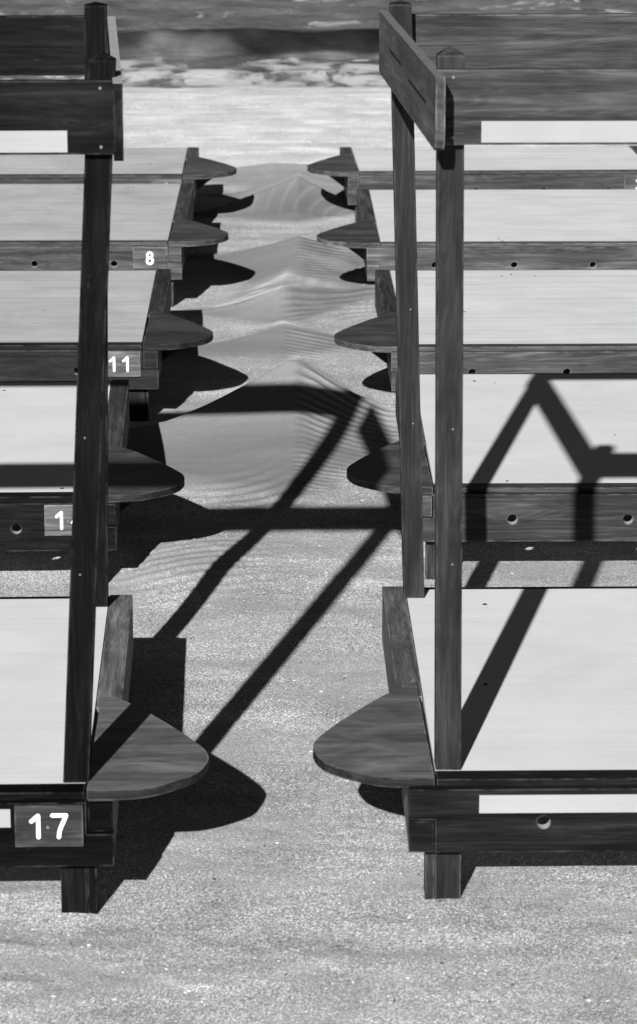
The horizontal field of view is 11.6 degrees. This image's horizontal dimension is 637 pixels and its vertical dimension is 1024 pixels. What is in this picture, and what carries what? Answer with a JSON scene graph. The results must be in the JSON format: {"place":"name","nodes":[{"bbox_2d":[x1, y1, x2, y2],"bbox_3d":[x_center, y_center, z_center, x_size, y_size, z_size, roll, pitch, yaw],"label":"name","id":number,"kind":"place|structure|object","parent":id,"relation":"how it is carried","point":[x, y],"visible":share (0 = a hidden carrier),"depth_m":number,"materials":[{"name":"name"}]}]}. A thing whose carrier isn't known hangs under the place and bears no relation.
{"place":"outdoors","nodes":[
{"label":"outdoors","id":0,"kind":"place"},
{"bbox_2d":[0,87,636,1023],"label":"sand","id":1,"kind":"structure","parent":0,"point":[288,429],"depth_m":9.92,"materials":[{"name":"grey sand"}]},
{"bbox_2d":[0,380,184,550],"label":"beach bed","id":2,"kind":"object","parent":1,"relation":"on","point":[37,432],"visible":0.77,"depth_m":11.20,"materials":[{"name":"white wood"}]},
{"bbox_2d":[0,2,208,913],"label":"beach bed","id":3,"kind":"object","parent":1,"relation":"on","point":[65,668],"visible":0.99,"depth_m":7.90,"materials":[{"name":"grey wood"}]},
{"bbox_2d":[0,269,212,420],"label":"beach bed","id":4,"kind":"object","parent":1,"relation":"on","point":[148,333],"visible":0.88,"depth_m":13.70,"materials":[{"name":"white wood"}]},
{"bbox_2d":[0,183,228,306],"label":"beach bed","id":5,"kind":"object","parent":1,"relation":"on","point":[154,227],"visible":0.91,"depth_m":16.34,"materials":[{"name":"white wood"}]},
{"bbox_2d":[0,147,236,207],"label":"beach bed","id":6,"kind":"object","parent":1,"relation":"on","point":[161,165],"visible":0.43,"depth_m":18.45,"materials":[{"name":"white wood"}]},
{"bbox_2d":[1,192,636,1002],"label":"pebbles","id":7,"kind":"object","parent":1,"relation":"on","point":[311,826],"visible":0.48,"depth_m":8.03,"materials":[{"name":"grey gravel"}]},
{"bbox_2d":[307,146,636,221],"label":"beach bed","id":8,"kind":"object","parent":1,"relation":"on","point":[350,170],"visible":0.57,"depth_m":18.49,"materials":[{"name":"white wood"}]},
{"bbox_2d":[313,0,636,899],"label":"beach bed","id":9,"kind":"object","parent":1,"relation":"on","point":[523,722],"visible":1,"depth_m":8.18,"materials":[{"name":"grey wood"}]},
{"bbox_2d":[317,189,636,280],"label":"beach bed","id":10,"kind":"object","parent":1,"relation":"on","point":[553,229],"visible":0.73,"depth_m":16.27,"materials":[{"name":"white wood"}]},
{"bbox_2d":[334,269,636,390],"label":"beach bed","id":11,"kind":"object","parent":1,"relation":"on","point":[546,321],"visible":0.76,"depth_m":13.82,"materials":[{"name":"white wood"}]},
{"bbox_2d":[347,373,636,579],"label":"beach bed","id":12,"kind":"object","parent":1,"relation":"on","point":[549,456],"visible":0.79,"depth_m":11.32,"materials":[{"name":"white wood"}]},
{"bbox_2d":[0,0,636,87],"bbox_3d":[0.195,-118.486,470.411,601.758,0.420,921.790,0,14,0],"label":"sea","id":13,"kind":"structure","parent":0,"point":[236,43],"depth_m":28.21,"materials":[{"name":"liquid"}]}
]}

